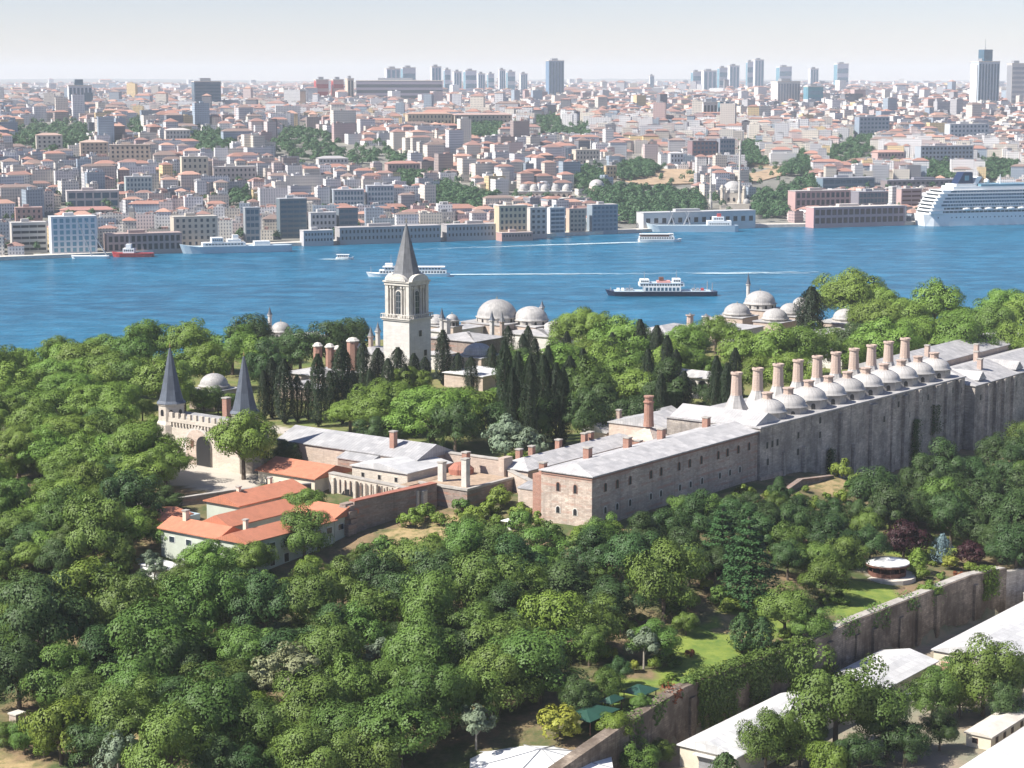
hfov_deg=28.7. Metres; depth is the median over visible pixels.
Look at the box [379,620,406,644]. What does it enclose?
broadleaf tree
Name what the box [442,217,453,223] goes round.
town house
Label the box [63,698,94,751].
broadleaf tree
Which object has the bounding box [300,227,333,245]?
town building
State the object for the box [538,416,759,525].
kitchen wing
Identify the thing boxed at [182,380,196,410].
plane tree
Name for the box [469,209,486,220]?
town house
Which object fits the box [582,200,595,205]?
town house
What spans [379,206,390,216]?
town house
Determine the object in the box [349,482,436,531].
ruined wall
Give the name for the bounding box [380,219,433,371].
palace tower
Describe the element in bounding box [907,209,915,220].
town house
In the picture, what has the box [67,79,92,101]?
tower block
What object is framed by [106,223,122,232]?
town house
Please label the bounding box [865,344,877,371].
kitchen chimney
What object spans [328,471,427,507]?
pilaster wall
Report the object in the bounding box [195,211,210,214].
town house
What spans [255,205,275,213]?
town house
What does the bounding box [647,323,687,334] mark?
treasury roof
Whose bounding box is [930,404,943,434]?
creeper
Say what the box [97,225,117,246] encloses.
town house
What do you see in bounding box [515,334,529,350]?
cypress tree
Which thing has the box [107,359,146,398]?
broadleaf tree
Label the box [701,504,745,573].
cedar tree
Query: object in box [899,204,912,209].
town house
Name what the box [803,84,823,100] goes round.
tower block
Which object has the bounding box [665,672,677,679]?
shrub
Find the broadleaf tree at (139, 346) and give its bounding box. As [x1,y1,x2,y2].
[107,328,158,363]
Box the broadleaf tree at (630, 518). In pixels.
[626,514,644,529]
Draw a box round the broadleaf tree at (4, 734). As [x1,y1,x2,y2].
[0,720,15,747]
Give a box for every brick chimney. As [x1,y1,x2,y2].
[312,342,322,365]
[324,343,334,368]
[346,337,358,370]
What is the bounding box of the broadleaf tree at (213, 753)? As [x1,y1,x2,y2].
[181,730,240,767]
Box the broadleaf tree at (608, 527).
[582,511,622,545]
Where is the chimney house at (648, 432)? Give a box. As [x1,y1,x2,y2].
[628,395,668,444]
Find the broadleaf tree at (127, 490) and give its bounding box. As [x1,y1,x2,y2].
[98,466,166,528]
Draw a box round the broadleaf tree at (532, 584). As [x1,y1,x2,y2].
[480,551,552,610]
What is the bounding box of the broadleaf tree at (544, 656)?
[484,627,591,703]
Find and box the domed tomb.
[588,179,603,190]
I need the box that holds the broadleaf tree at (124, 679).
[97,657,169,728]
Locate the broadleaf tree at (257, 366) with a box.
[241,336,290,384]
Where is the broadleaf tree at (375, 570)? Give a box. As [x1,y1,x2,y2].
[343,541,406,597]
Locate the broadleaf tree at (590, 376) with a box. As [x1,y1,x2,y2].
[565,354,621,401]
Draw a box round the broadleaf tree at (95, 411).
[74,406,120,426]
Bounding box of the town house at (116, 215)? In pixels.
[99,212,120,223]
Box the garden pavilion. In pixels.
[865,556,915,584]
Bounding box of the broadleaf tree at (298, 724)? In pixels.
[264,719,329,762]
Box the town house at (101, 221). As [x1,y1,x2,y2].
[97,217,115,237]
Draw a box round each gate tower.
[157,344,185,440]
[230,352,261,473]
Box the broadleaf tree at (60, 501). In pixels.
[33,481,96,529]
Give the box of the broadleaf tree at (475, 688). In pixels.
[439,662,506,722]
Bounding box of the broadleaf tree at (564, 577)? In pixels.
[525,558,598,606]
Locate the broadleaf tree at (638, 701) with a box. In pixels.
[629,693,652,708]
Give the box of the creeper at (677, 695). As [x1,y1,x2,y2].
[660,682,683,703]
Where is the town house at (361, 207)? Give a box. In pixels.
[352,204,370,211]
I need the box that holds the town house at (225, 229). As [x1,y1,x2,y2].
[217,217,232,241]
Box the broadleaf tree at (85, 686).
[56,670,105,707]
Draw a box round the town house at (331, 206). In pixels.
[313,203,338,211]
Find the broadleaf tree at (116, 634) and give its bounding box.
[90,623,120,642]
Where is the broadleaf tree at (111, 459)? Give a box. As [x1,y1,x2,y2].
[101,452,139,471]
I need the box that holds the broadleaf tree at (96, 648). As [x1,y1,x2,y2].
[63,624,134,678]
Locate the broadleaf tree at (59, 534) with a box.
[43,521,95,557]
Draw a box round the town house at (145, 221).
[136,212,153,231]
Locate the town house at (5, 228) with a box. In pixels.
[0,219,10,239]
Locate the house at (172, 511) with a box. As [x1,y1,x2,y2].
[136,506,193,534]
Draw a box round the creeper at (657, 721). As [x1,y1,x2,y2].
[620,693,669,741]
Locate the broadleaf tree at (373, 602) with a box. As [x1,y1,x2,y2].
[340,579,404,639]
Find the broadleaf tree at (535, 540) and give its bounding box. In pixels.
[507,524,572,569]
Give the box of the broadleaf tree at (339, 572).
[312,554,369,606]
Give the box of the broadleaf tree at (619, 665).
[603,655,633,686]
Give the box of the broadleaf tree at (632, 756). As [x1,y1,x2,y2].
[619,736,661,767]
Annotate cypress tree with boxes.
[256,370,271,419]
[262,357,281,418]
[272,358,295,423]
[290,374,304,421]
[299,380,313,419]
[306,353,329,426]
[322,370,335,419]
[326,344,356,423]
[341,337,346,368]
[349,370,359,404]
[354,342,373,390]
[362,368,377,391]
[369,348,384,385]
[379,358,395,387]
[388,347,408,376]
[398,364,410,397]
[407,353,421,392]
[419,357,432,389]
[433,329,452,384]
[450,352,464,370]
[462,357,478,388]
[483,344,497,367]
[494,340,512,436]
[500,326,516,349]
[502,367,521,449]
[510,351,526,425]
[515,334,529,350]
[518,355,541,447]
[521,325,533,351]
[527,338,541,369]
[533,354,553,441]
[542,345,554,388]
[545,362,567,442]
[553,366,572,445]
[562,331,570,344]
[563,355,576,413]
[578,348,588,377]
[606,332,617,350]
[632,319,647,368]
[639,348,656,405]
[648,325,664,372]
[653,374,670,408]
[659,335,673,363]
[663,355,677,406]
[672,349,682,376]
[676,370,692,408]
[705,355,725,405]
[717,362,732,403]
[729,347,744,390]
[793,286,829,329]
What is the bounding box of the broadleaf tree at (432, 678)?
[387,655,471,740]
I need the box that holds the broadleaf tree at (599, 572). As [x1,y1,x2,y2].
[587,563,619,584]
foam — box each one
[450,273,611,274]
[455,242,637,247]
[697,271,819,273]
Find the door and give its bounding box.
[699,757,714,767]
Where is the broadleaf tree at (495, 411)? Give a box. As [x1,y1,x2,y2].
[477,401,520,433]
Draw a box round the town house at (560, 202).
[552,198,568,214]
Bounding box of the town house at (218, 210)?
[213,204,224,218]
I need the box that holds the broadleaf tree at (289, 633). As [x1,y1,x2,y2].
[242,627,309,674]
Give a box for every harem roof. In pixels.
[431,323,484,336]
[498,328,578,352]
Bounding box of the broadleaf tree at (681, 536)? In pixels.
[662,526,706,553]
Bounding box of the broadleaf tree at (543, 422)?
[517,394,560,437]
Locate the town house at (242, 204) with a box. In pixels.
[239,201,249,213]
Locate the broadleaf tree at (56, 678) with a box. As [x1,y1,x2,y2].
[17,639,91,707]
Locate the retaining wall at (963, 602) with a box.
[548,566,1006,767]
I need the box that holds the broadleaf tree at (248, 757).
[221,740,274,767]
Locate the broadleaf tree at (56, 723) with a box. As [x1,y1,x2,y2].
[16,695,96,764]
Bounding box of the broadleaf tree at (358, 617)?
[325,600,394,651]
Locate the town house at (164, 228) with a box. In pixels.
[150,226,169,231]
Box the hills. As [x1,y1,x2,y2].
[0,78,1014,254]
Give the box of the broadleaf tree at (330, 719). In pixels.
[308,698,381,762]
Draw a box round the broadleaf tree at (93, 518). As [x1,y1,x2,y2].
[62,488,131,564]
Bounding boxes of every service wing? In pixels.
[507,431,627,478]
[582,405,676,438]
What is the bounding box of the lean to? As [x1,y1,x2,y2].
[400,473,450,485]
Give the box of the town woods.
[3,111,1020,247]
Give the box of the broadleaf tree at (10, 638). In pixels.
[0,624,30,675]
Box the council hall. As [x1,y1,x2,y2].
[431,331,503,353]
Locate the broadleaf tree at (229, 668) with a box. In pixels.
[178,657,254,687]
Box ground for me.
[0,335,1023,767]
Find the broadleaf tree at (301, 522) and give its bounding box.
[280,504,333,558]
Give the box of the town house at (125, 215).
[122,212,142,222]
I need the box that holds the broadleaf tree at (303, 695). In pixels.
[271,662,343,733]
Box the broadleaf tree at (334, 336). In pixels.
[307,320,360,356]
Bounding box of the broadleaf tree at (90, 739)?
[64,718,132,767]
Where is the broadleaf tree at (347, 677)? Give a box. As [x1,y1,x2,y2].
[317,652,382,705]
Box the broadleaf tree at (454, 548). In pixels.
[449,544,478,577]
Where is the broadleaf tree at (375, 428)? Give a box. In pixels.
[353,416,389,437]
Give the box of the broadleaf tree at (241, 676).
[229,671,269,696]
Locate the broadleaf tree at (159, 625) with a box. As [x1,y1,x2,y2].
[92,597,209,678]
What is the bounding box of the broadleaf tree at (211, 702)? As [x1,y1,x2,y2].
[157,660,253,742]
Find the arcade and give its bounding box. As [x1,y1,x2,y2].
[680,368,710,398]
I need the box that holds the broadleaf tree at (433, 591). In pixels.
[397,567,457,632]
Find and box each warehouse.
[677,691,832,767]
[837,648,938,724]
[931,601,1023,668]
[960,727,1023,767]
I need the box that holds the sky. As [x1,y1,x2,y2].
[0,0,1023,80]
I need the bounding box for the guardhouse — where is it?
[350,456,452,483]
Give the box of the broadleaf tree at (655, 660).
[647,654,665,669]
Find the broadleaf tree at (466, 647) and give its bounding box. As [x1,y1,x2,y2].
[433,627,489,671]
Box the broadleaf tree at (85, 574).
[40,555,121,603]
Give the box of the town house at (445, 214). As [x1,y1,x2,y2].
[427,209,454,220]
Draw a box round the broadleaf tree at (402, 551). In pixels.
[377,534,448,571]
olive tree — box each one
[92,729,142,767]
[135,549,160,562]
[139,558,168,579]
[353,637,398,662]
[460,703,496,749]
[481,413,525,455]
[503,426,549,453]
[622,626,660,668]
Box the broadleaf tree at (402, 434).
[385,418,426,439]
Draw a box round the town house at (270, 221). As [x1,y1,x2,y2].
[263,214,276,232]
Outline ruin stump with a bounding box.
[338,501,356,536]
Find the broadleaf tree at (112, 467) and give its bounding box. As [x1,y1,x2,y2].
[95,461,138,486]
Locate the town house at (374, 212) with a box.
[364,206,383,225]
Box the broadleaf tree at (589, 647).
[565,623,613,665]
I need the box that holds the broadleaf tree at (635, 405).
[613,394,661,417]
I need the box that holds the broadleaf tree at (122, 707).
[88,670,167,741]
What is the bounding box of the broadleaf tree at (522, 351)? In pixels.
[491,343,532,381]
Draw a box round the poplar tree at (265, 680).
[247,664,277,691]
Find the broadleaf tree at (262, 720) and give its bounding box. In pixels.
[222,696,284,767]
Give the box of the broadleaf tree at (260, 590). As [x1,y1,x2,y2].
[220,568,298,635]
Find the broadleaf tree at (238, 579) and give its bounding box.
[198,567,251,630]
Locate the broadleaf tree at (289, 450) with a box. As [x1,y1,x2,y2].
[267,439,301,459]
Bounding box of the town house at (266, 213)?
[260,211,270,217]
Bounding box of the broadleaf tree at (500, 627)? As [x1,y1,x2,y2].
[463,611,547,685]
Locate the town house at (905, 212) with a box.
[888,203,906,220]
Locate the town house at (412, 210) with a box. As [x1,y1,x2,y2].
[401,209,433,212]
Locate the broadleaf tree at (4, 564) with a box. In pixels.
[0,546,14,578]
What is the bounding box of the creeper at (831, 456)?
[826,448,838,475]
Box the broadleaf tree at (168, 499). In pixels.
[154,484,184,506]
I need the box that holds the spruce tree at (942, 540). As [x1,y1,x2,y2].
[930,533,955,564]
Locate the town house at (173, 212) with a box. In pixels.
[171,210,178,215]
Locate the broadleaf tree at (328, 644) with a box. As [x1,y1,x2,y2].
[292,611,365,674]
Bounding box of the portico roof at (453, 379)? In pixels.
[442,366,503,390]
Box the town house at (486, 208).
[472,206,493,212]
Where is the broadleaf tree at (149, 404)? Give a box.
[135,397,156,421]
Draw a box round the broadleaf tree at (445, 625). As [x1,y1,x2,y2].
[435,621,464,651]
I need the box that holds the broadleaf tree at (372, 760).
[339,725,401,767]
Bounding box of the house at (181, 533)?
[157,509,240,561]
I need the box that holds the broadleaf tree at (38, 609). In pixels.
[0,568,103,651]
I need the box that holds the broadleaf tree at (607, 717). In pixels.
[596,711,615,728]
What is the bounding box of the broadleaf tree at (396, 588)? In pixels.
[374,570,419,621]
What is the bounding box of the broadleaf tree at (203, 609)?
[158,562,249,636]
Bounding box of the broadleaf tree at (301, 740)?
[269,720,359,767]
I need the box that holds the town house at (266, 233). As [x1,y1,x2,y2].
[260,227,273,239]
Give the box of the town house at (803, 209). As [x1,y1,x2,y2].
[799,205,817,218]
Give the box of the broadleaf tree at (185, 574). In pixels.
[155,568,202,617]
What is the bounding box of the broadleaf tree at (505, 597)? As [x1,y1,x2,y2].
[473,578,532,623]
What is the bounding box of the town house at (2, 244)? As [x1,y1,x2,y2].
[0,234,4,254]
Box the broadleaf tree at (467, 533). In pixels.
[440,516,487,558]
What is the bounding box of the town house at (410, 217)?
[395,212,418,224]
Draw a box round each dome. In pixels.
[190,371,236,411]
[272,320,290,340]
[431,314,439,328]
[446,313,463,333]
[451,343,498,369]
[460,299,517,335]
[514,306,548,329]
[543,321,555,329]
[716,302,758,324]
[743,289,780,319]
[747,391,786,418]
[752,308,796,332]
[773,387,807,414]
[780,303,807,326]
[793,379,827,409]
[814,375,846,404]
[816,309,850,328]
[833,371,865,399]
[852,367,883,395]
[871,363,901,390]
[888,359,918,386]
[906,355,935,382]
[922,352,951,378]
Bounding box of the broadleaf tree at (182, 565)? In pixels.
[168,556,204,582]
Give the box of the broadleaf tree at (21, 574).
[0,567,34,608]
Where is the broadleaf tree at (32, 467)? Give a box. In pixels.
[27,457,46,478]
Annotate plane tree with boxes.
[0,344,21,366]
[0,359,41,391]
[0,384,48,426]
[0,386,26,428]
[0,422,51,477]
[0,459,16,478]
[0,463,11,482]
[0,525,14,539]
[2,347,39,359]
[2,502,47,526]
[3,398,67,428]
[6,460,28,477]
[7,352,40,376]
[8,541,45,575]
[13,423,72,464]
[18,367,61,391]
[26,411,64,438]
[26,530,53,567]
[27,358,75,374]
[28,342,77,363]
[29,387,89,417]
[30,454,84,494]
[36,371,102,395]
[36,454,80,474]
[37,335,82,356]
[39,413,107,446]
[44,426,108,469]
[45,474,88,500]
[52,338,113,368]
[57,357,91,376]
[61,383,98,416]
[62,460,112,494]
[77,380,146,419]
[82,333,129,355]
[82,433,132,463]
[83,350,151,378]
[86,484,126,504]
[87,364,123,385]
[87,396,140,426]
[101,419,195,464]
[109,505,155,552]
[113,451,178,492]
[118,318,181,364]
[129,353,196,405]
[139,442,197,484]
[139,507,160,527]
[145,522,166,546]
[146,414,158,428]
[156,317,217,352]
[164,348,210,379]
[175,342,235,376]
[176,538,231,570]
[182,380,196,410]
[189,386,218,413]
[204,408,278,479]
[205,323,256,374]
[219,392,235,407]
[228,540,280,574]
[233,334,287,367]
[281,487,328,507]
[322,400,368,431]
[345,377,423,422]
[380,384,484,443]
[393,366,433,387]
[442,386,501,436]
[482,387,500,397]
[521,337,589,370]
[546,306,611,344]
[563,339,622,359]
[571,336,629,371]
[585,314,654,353]
[602,352,641,401]
[609,368,657,401]
[651,338,703,369]
[663,320,712,353]
[682,348,724,370]
[694,314,741,354]
[714,326,769,367]
[738,354,791,389]
[743,322,813,364]
[763,351,827,385]
[778,320,838,363]
[811,267,886,311]
[823,337,881,366]
[824,327,847,341]
[845,298,905,325]
[846,316,928,358]
[854,286,907,307]
[886,297,933,326]
[895,315,954,348]
[908,276,966,319]
[930,316,1001,345]
[937,306,997,331]
[971,288,1023,312]
[991,319,1023,350]
[1001,293,1023,324]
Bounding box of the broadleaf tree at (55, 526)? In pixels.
[32,504,72,535]
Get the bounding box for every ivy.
[683,634,820,729]
[831,581,946,639]
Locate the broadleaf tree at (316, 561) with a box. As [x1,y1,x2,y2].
[294,554,326,574]
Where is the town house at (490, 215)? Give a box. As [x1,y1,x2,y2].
[487,211,493,220]
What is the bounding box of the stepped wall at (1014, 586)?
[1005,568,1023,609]
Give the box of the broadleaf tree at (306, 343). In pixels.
[279,324,325,368]
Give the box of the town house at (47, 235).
[46,226,48,248]
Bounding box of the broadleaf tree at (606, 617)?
[561,590,634,656]
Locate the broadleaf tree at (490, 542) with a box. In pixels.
[469,523,523,557]
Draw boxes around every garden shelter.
[567,703,619,735]
[599,694,624,709]
[620,684,659,702]
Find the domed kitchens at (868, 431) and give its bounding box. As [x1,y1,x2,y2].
[607,368,966,480]
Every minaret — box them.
[267,307,271,327]
[746,272,750,296]
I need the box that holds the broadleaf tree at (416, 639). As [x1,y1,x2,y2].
[380,609,464,676]
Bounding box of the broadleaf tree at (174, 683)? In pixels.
[147,674,196,709]
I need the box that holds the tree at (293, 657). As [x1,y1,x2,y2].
[251,640,321,700]
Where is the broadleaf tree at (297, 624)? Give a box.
[280,617,314,632]
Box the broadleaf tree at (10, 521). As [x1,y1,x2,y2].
[0,508,34,539]
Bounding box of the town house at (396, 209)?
[391,206,398,213]
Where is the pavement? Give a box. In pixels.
[0,221,915,260]
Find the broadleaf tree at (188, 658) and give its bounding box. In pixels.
[132,634,205,679]
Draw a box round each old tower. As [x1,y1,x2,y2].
[129,205,134,218]
[300,88,305,103]
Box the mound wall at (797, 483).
[786,475,833,490]
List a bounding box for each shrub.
[108,559,129,575]
[234,571,250,583]
[261,569,277,580]
[276,577,289,583]
[356,542,372,553]
[371,534,397,552]
[396,507,423,526]
[397,537,408,546]
[415,502,436,518]
[425,532,443,542]
[430,511,449,524]
[451,499,470,509]
[452,508,464,520]
[463,505,487,517]
[477,517,490,525]
[479,498,499,514]
[481,521,501,532]
[486,484,513,505]
[489,514,506,524]
[503,508,533,530]
[507,452,514,459]
[507,502,532,514]
[527,511,544,525]
[536,702,582,741]
[541,520,563,540]
[552,533,570,543]
[564,534,584,550]
[569,526,581,539]
[604,647,617,660]
[612,520,623,529]
[626,620,637,628]
[629,660,639,669]
[635,612,646,621]
[658,678,671,686]
[665,653,682,667]
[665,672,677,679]
[679,675,695,684]
[684,649,694,656]
[698,579,713,588]
[709,584,732,603]
[718,597,742,611]
[733,483,756,492]
[738,602,750,610]
[746,609,760,620]
[762,490,769,498]
[773,640,792,652]
[778,628,790,638]
[801,485,809,491]
[808,495,822,509]
[815,594,827,605]
[827,458,853,478]
[827,595,837,604]
[833,489,850,501]
[835,590,844,595]
[838,596,851,604]
[843,479,859,497]
[848,472,864,480]
[912,564,930,579]
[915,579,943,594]
[928,560,937,565]
[936,571,946,579]
[942,555,959,569]
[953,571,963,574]
[962,561,977,570]
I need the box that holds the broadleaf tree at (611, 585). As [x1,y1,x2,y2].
[579,574,653,620]
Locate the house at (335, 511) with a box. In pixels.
[293,500,358,540]
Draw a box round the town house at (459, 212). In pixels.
[454,210,464,213]
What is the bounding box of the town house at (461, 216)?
[455,212,468,220]
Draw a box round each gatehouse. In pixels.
[168,396,268,470]
[517,461,547,518]
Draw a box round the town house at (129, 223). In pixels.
[122,217,136,231]
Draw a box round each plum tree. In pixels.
[883,518,932,557]
[951,540,985,562]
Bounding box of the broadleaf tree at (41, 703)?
[32,685,68,709]
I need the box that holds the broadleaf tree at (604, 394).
[581,382,628,417]
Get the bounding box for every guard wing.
[276,425,454,465]
[336,451,379,468]
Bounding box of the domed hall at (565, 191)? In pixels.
[518,182,571,197]
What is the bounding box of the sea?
[0,224,1023,357]
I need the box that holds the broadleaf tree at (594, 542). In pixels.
[558,524,618,584]
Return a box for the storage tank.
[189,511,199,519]
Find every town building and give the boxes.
[9,218,46,252]
[14,204,42,220]
[35,133,62,149]
[48,212,97,253]
[59,206,116,212]
[65,187,118,207]
[79,140,108,155]
[103,229,181,253]
[109,142,149,160]
[124,173,152,192]
[164,128,189,138]
[170,213,217,245]
[179,154,207,175]
[211,164,256,181]
[243,207,259,242]
[276,195,306,238]
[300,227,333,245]
[307,209,335,238]
[316,156,347,164]
[332,186,363,205]
[334,223,440,244]
[336,206,358,225]
[365,182,393,204]
[384,161,419,171]
[405,112,451,122]
[441,220,495,240]
[452,113,511,123]
[494,202,526,231]
[496,229,532,241]
[527,204,546,238]
[547,204,564,236]
[566,205,585,231]
[572,147,599,162]
[587,201,617,233]
[604,165,616,179]
[636,208,755,228]
[668,152,683,163]
[687,138,716,155]
[717,136,734,154]
[788,187,850,210]
[805,203,904,227]
[816,175,874,188]
[851,189,888,204]
[854,115,889,136]
[872,150,903,159]
[881,177,981,187]
[888,186,896,203]
[896,186,921,205]
[914,143,973,160]
[944,122,988,136]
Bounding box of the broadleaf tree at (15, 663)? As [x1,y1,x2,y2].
[0,632,56,709]
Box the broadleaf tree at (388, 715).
[348,688,450,767]
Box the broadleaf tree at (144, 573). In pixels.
[128,569,171,600]
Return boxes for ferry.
[366,263,449,276]
[605,270,717,295]
[638,233,681,241]
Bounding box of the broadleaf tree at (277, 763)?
[261,746,289,767]
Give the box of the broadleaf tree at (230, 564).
[212,548,244,573]
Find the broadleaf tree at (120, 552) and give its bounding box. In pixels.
[100,538,136,570]
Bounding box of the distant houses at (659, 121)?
[0,78,1023,222]
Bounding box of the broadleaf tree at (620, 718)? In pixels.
[594,711,635,736]
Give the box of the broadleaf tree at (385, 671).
[348,657,412,703]
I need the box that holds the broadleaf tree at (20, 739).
[7,719,36,754]
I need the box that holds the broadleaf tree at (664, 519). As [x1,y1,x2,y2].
[647,506,692,537]
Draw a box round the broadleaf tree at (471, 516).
[460,513,479,524]
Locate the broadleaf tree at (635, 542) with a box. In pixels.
[600,530,663,600]
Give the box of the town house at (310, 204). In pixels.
[307,201,316,211]
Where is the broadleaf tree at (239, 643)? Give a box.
[212,623,277,671]
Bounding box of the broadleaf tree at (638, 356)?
[603,348,655,366]
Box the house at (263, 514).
[203,496,295,529]
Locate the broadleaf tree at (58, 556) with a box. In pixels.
[34,537,82,572]
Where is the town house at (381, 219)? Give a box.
[373,215,394,224]
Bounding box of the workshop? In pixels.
[964,708,1023,749]
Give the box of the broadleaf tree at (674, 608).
[658,598,686,619]
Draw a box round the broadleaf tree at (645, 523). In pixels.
[611,510,667,548]
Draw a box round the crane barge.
[71,221,108,258]
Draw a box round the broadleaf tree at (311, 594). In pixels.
[267,562,342,624]
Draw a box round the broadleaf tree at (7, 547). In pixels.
[0,537,26,578]
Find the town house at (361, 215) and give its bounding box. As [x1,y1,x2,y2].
[358,211,363,219]
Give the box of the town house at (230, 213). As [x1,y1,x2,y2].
[201,207,239,219]
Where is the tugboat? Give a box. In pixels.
[112,240,153,256]
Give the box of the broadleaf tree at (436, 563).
[402,546,474,606]
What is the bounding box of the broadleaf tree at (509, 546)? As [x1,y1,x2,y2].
[474,533,550,576]
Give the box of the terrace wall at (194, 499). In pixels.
[143,482,310,508]
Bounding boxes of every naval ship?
[180,224,291,253]
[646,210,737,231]
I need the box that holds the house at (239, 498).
[203,476,306,518]
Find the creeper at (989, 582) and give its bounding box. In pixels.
[970,564,1003,600]
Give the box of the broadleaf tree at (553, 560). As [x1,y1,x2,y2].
[538,547,569,569]
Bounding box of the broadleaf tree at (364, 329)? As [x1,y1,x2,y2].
[337,316,375,345]
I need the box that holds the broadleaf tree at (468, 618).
[442,600,503,646]
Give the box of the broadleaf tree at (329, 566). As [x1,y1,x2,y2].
[325,563,335,569]
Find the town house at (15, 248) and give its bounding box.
[7,242,24,254]
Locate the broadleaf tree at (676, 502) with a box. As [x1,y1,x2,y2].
[666,495,691,516]
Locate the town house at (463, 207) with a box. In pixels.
[452,204,474,211]
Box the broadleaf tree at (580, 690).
[556,673,601,709]
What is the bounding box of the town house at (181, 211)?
[177,209,195,214]
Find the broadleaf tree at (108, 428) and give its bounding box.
[80,417,124,436]
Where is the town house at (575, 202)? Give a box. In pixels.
[564,199,581,207]
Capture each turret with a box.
[367,327,373,346]
[374,323,380,345]
[439,309,444,331]
[443,318,451,333]
[489,312,494,334]
[499,313,504,335]
[686,313,694,325]
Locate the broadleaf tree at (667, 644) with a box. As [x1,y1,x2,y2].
[623,618,683,656]
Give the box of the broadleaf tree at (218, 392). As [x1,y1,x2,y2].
[209,385,234,415]
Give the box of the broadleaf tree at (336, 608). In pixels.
[292,602,366,650]
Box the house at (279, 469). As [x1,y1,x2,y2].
[255,456,351,491]
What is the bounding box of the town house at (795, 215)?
[788,209,802,222]
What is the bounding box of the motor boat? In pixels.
[336,254,353,259]
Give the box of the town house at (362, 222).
[358,219,364,225]
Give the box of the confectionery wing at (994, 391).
[859,331,1023,450]
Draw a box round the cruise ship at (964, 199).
[914,172,1023,225]
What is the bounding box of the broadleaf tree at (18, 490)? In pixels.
[0,476,31,510]
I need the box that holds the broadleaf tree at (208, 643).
[167,619,224,672]
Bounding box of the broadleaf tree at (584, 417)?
[560,387,616,433]
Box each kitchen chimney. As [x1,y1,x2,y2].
[723,371,748,409]
[745,367,763,407]
[770,363,783,397]
[790,359,803,390]
[811,355,823,384]
[829,351,841,380]
[847,348,859,376]
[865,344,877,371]
[882,341,894,367]
[896,337,910,364]
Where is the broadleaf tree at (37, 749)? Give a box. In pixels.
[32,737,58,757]
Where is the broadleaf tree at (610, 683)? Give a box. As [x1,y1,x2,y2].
[592,665,627,703]
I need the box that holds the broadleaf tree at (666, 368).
[640,356,697,407]
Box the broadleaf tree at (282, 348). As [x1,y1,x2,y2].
[266,336,306,365]
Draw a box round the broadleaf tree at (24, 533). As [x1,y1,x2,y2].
[0,520,52,566]
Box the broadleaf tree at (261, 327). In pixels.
[223,312,275,342]
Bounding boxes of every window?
[169,536,174,542]
[186,539,191,545]
[284,552,288,562]
[326,527,331,533]
[338,523,343,530]
[555,505,560,512]
[556,482,559,490]
[572,508,577,515]
[573,484,577,493]
[628,476,631,484]
[649,470,652,478]
[972,737,977,743]
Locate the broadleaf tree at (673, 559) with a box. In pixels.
[623,536,711,623]
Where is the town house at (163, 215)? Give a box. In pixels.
[156,208,170,228]
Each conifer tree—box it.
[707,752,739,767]
[726,612,755,652]
[748,616,776,650]
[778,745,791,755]
[908,547,928,571]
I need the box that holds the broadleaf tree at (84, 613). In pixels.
[60,598,116,639]
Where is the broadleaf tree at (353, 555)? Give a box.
[346,548,363,560]
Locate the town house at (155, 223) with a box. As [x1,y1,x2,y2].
[149,211,156,228]
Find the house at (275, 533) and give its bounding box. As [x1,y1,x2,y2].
[216,510,337,574]
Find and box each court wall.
[284,430,512,476]
[507,469,532,492]
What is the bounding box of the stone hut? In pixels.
[8,710,25,726]
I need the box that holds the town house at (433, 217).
[418,210,441,224]
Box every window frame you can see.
[395,290,400,314]
[415,289,419,314]
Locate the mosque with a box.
[708,140,749,209]
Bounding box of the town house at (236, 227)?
[233,220,242,239]
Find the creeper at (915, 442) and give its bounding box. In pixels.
[908,419,923,467]
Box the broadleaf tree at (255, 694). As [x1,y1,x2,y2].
[236,690,290,747]
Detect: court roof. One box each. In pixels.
[695,322,763,341]
[810,349,847,369]
[814,327,847,334]
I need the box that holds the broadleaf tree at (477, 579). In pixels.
[446,549,518,609]
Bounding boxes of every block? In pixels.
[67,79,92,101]
[191,78,220,102]
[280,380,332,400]
[285,367,359,389]
[314,77,328,95]
[331,77,343,96]
[345,76,353,96]
[345,346,383,372]
[356,78,442,98]
[384,66,400,77]
[400,66,415,79]
[430,65,441,79]
[431,349,456,369]
[443,68,450,90]
[452,70,461,87]
[463,69,476,91]
[477,72,484,88]
[487,72,493,88]
[498,68,505,89]
[506,70,515,88]
[519,72,527,88]
[545,58,563,94]
[649,74,653,86]
[691,70,701,83]
[700,69,716,89]
[702,99,717,111]
[717,66,727,87]
[717,98,729,111]
[727,64,739,88]
[746,60,753,85]
[753,58,763,85]
[771,79,800,101]
[776,65,791,80]
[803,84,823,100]
[808,67,818,83]
[833,62,848,84]
[969,39,999,101]
[1006,61,1023,102]
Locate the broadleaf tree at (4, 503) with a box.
[0,481,14,517]
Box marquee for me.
[469,744,612,767]
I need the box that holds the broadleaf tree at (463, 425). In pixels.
[425,400,484,451]
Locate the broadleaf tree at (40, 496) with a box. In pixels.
[12,480,61,507]
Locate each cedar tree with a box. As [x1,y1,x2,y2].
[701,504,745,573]
[707,509,780,609]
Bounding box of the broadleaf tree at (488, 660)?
[459,640,545,714]
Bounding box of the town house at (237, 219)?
[235,215,240,222]
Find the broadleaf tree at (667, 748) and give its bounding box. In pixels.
[650,737,676,765]
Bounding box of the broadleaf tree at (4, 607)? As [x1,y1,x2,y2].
[0,603,29,640]
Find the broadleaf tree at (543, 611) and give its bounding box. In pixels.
[516,588,589,645]
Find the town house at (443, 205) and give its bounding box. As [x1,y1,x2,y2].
[436,202,451,211]
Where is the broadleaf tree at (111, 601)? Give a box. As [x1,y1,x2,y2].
[88,567,167,647]
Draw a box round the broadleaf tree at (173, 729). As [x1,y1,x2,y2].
[119,699,214,767]

